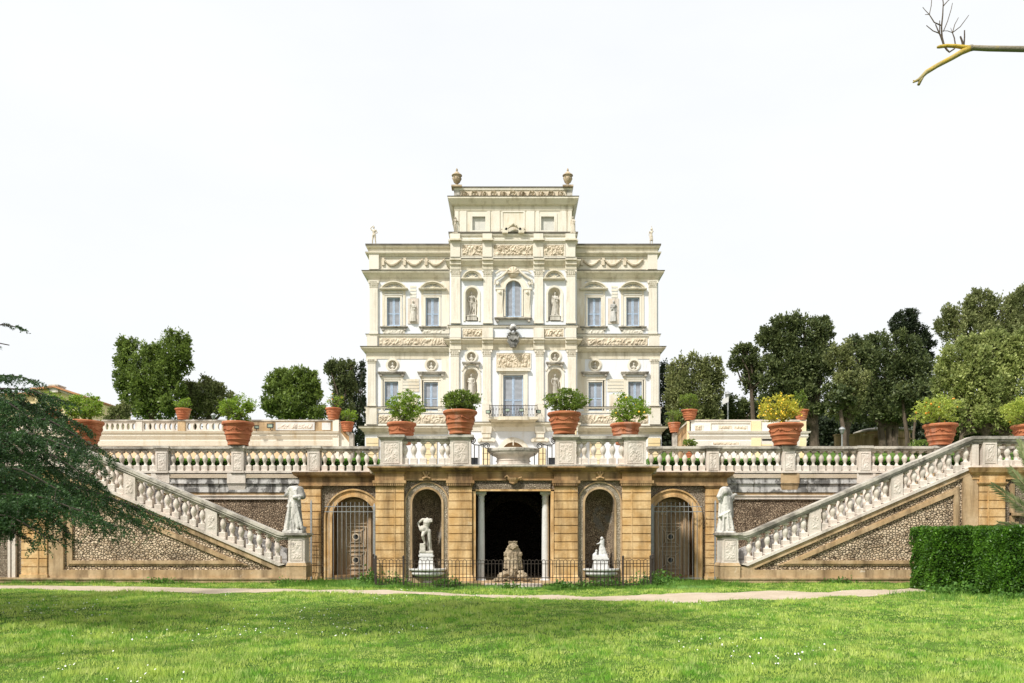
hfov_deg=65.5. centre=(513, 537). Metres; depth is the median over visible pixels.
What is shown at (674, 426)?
potted citrus tree
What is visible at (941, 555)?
clipped hedge
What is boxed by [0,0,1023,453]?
sky
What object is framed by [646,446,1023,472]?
stone balustrade
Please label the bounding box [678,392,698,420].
potted citrus tree
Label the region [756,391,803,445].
potted citrus tree
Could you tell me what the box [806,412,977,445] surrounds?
dark hedge
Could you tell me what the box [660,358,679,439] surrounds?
evergreen tree
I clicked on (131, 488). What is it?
stair balustrade
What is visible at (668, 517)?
door
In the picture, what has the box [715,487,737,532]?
statue
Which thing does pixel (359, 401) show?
evergreen tree
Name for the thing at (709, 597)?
gravel path
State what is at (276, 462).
box hedge
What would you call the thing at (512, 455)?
fountain basin
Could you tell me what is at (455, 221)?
statue
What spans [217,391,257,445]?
potted citrus tree
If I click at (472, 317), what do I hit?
statue
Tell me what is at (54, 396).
potted citrus tree
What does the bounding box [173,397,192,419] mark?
potted citrus tree
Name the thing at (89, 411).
potted citrus tree
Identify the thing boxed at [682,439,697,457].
potted citrus tree
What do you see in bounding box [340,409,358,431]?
potted citrus tree
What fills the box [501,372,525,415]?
window
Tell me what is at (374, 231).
statue
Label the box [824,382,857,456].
tree
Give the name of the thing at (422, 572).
fountain basin
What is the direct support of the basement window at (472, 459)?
in the villa
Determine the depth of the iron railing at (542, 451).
29.03 m
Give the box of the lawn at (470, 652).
[0,580,1023,682]
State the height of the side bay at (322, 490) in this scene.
4.276 m
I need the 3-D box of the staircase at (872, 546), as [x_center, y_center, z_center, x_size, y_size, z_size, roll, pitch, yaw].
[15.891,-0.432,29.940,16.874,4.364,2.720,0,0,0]
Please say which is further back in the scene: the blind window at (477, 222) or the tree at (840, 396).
the blind window at (477, 222)
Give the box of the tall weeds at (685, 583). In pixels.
[0,576,1023,601]
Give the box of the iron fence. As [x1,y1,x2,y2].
[373,553,653,587]
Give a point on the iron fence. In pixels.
(375, 563)
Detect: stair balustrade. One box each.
[1,438,312,565]
[713,436,1023,565]
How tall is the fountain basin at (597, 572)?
0.644 m
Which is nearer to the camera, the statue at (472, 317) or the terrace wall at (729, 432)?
the terrace wall at (729, 432)
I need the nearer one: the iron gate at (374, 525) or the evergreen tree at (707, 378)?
the iron gate at (374, 525)
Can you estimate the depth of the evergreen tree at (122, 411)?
55.80 m
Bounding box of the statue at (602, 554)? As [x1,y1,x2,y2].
[592,537,608,568]
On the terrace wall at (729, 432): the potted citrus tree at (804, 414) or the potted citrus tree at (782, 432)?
the potted citrus tree at (804, 414)
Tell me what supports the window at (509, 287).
in the villa
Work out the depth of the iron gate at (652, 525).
30.64 m
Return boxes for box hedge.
[71,457,379,470]
[646,457,1012,470]
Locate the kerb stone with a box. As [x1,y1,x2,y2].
[485,583,541,587]
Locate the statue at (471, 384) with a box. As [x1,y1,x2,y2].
[467,374,475,394]
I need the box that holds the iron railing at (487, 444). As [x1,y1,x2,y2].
[471,438,489,464]
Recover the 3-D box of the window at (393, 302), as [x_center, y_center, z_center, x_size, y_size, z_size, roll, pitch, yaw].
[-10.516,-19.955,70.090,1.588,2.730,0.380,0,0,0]
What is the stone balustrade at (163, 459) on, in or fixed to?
on the retaining wall at (264, 501)
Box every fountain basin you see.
[409,568,445,582]
[487,447,538,464]
[583,568,618,581]
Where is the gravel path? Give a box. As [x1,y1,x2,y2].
[0,585,927,602]
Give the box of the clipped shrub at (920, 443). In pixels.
[908,439,928,458]
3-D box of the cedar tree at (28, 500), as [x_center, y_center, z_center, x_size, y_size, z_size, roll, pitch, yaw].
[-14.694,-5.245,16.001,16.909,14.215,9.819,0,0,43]
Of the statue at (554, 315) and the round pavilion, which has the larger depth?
the statue at (554, 315)
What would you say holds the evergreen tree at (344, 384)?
on the ground at (809, 454)
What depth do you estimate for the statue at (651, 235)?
70.23 m
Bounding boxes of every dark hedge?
[660,409,765,452]
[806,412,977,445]
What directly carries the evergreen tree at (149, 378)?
on the ground at (809, 454)
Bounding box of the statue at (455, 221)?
[452,217,457,232]
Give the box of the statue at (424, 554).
[417,518,434,568]
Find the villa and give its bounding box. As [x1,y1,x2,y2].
[358,186,667,464]
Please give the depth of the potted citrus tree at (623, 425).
31.59 m
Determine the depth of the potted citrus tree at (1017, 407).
31.25 m
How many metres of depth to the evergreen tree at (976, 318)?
65.31 m
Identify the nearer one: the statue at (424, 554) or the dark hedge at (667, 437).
the statue at (424, 554)
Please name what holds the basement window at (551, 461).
in the villa
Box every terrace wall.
[16,420,340,460]
[685,420,810,460]
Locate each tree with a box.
[0,323,188,558]
[39,391,63,419]
[60,392,108,445]
[101,399,133,426]
[111,326,194,428]
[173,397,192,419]
[175,372,234,429]
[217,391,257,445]
[256,364,327,419]
[323,356,358,420]
[325,393,343,419]
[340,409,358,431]
[350,359,366,452]
[385,388,427,445]
[440,389,482,434]
[542,387,591,434]
[609,390,652,445]
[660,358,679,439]
[661,349,728,426]
[666,408,681,432]
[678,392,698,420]
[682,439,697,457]
[719,392,764,419]
[725,340,763,419]
[753,308,837,445]
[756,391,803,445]
[794,389,808,419]
[821,337,873,455]
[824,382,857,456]
[839,326,935,445]
[886,381,917,456]
[902,379,932,441]
[907,391,963,445]
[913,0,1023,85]
[928,325,1023,457]
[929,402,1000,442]
[930,283,1023,445]
[994,395,1023,435]
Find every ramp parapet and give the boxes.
[339,422,354,460]
[672,422,686,460]
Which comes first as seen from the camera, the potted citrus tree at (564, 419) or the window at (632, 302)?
the potted citrus tree at (564, 419)
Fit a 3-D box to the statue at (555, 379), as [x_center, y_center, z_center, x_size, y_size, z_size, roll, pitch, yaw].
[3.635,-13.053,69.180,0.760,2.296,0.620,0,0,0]
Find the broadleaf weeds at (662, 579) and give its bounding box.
[132,564,1023,598]
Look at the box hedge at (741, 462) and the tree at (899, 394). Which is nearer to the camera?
the box hedge at (741, 462)
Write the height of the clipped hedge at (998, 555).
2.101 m
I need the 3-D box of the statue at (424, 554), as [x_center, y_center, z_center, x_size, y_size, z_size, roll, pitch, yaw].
[-3.200,0.207,29.096,0.657,1.871,0.449,0,0,0]
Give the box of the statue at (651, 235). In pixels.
[649,226,652,243]
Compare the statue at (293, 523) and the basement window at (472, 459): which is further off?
the basement window at (472, 459)
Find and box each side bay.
[292,472,375,579]
[650,472,734,579]
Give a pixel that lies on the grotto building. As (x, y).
(485, 513)
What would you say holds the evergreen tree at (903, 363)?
on the ground at (809, 454)
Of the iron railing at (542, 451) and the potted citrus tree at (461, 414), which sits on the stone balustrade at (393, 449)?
the potted citrus tree at (461, 414)
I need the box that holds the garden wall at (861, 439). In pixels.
[833,434,874,445]
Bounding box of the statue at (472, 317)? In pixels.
[467,292,476,320]
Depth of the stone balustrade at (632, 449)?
28.70 m
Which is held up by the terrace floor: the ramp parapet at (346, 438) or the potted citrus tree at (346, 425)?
the ramp parapet at (346, 438)
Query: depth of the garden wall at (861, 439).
62.00 m
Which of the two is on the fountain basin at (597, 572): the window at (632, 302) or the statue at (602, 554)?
the statue at (602, 554)
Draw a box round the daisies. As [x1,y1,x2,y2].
[9,589,876,681]
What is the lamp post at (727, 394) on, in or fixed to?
on the ground at (809, 454)
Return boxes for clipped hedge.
[909,525,1004,590]
[971,524,1023,596]
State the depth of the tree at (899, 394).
52.84 m
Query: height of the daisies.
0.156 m
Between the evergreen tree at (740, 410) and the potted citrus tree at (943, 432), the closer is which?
the potted citrus tree at (943, 432)
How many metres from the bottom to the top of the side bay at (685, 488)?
4.276 m
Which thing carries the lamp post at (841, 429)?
on the ground at (809, 454)
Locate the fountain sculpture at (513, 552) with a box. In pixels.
[493,541,532,581]
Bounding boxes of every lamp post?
[725,392,730,419]
[839,427,844,457]
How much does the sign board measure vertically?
0.617 m
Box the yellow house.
[0,384,131,428]
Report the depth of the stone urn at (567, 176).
68.72 m
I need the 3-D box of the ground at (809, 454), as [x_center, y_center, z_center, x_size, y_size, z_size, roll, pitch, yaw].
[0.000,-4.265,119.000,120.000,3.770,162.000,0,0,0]
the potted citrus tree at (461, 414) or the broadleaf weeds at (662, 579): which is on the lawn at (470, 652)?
the broadleaf weeds at (662, 579)
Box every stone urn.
[451,168,461,190]
[563,168,572,186]
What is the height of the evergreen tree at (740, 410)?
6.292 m
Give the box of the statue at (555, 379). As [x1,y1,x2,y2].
[551,374,558,399]
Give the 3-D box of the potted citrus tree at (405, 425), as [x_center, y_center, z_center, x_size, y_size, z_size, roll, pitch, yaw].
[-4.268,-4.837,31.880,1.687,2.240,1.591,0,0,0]
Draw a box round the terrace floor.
[102,469,903,477]
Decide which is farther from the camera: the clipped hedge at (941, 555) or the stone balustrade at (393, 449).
the stone balustrade at (393, 449)
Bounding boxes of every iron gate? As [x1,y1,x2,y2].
[310,500,375,579]
[651,500,717,579]
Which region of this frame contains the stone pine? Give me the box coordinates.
[887,308,938,372]
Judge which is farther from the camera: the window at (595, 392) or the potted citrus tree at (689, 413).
the window at (595, 392)
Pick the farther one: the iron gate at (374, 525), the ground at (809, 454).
the ground at (809, 454)
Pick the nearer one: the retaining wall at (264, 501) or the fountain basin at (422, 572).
the fountain basin at (422, 572)
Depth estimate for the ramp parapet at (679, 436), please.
48.05 m
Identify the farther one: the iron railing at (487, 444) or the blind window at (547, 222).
the blind window at (547, 222)
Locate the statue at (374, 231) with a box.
[370,226,377,243]
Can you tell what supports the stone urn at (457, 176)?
on the villa
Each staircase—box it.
[0,470,311,582]
[714,467,1023,582]
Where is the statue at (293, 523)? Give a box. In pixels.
[282,486,306,532]
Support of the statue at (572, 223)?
on the villa
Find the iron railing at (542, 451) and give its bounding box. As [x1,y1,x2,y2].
[534,438,554,464]
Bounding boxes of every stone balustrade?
[3,446,379,472]
[377,435,473,464]
[552,435,648,464]
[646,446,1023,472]
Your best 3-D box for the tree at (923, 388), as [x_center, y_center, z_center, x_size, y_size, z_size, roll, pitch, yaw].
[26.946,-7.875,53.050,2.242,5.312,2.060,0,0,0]
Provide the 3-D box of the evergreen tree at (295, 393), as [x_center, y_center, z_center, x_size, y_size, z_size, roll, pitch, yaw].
[-15.841,-9.266,58.037,4.982,6.645,3.398,0,0,0]
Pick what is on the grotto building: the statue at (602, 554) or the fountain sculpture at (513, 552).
the fountain sculpture at (513, 552)
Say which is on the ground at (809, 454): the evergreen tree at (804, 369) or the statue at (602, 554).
the evergreen tree at (804, 369)
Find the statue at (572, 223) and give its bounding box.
[570,217,575,232]
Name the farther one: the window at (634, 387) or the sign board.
the window at (634, 387)
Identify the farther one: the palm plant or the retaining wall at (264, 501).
the retaining wall at (264, 501)
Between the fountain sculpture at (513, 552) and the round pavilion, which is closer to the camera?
the fountain sculpture at (513, 552)
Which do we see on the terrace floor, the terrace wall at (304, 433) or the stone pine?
the terrace wall at (304, 433)
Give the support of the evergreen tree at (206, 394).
on the ground at (809, 454)
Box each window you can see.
[382,379,400,409]
[384,294,402,325]
[422,379,439,410]
[423,295,440,325]
[469,214,486,231]
[471,458,477,464]
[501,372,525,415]
[506,281,520,316]
[539,214,556,231]
[548,458,554,464]
[585,295,602,325]
[586,379,604,410]
[624,294,641,325]
[626,379,643,409]
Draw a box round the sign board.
[722,396,728,406]
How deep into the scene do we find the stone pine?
77.36 m
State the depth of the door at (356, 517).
31.60 m
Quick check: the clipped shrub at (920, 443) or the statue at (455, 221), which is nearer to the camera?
the clipped shrub at (920, 443)
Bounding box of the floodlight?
[267,424,273,430]
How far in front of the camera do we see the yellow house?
95.00 m
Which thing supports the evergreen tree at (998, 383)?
on the ground at (809, 454)
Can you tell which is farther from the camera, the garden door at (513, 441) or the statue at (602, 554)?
the garden door at (513, 441)
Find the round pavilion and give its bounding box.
[853,427,912,445]
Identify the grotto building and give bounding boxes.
[367,465,658,584]
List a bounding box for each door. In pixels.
[344,502,367,574]
[498,437,527,446]
[659,502,682,574]
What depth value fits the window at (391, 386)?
70.14 m
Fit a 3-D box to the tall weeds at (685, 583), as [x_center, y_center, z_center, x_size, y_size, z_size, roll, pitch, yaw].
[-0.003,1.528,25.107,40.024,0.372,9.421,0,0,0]
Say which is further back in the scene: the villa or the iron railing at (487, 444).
the villa
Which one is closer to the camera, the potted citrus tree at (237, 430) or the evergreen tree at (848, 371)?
the potted citrus tree at (237, 430)
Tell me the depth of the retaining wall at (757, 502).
31.28 m
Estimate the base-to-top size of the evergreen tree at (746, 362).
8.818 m
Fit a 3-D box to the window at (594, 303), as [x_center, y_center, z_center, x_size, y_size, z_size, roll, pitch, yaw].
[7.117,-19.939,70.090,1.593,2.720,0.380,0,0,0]
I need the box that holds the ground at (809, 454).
[355,452,1013,460]
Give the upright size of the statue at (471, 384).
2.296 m
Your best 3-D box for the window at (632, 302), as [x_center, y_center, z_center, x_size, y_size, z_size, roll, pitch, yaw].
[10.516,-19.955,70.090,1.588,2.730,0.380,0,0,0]
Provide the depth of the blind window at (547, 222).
69.10 m
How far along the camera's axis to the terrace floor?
31.20 m
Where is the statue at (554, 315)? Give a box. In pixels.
[550,292,560,320]
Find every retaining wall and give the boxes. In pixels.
[76,459,298,562]
[727,457,950,562]
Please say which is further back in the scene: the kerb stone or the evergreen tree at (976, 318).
the evergreen tree at (976, 318)
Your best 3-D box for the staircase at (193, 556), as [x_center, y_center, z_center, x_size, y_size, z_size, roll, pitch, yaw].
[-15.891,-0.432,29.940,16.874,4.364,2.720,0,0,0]
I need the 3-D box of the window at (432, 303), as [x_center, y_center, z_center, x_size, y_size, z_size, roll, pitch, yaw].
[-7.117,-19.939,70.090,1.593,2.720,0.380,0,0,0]
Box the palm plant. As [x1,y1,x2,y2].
[988,437,1023,525]
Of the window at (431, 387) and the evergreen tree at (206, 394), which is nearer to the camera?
the evergreen tree at (206, 394)
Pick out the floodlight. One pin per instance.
(270, 426)

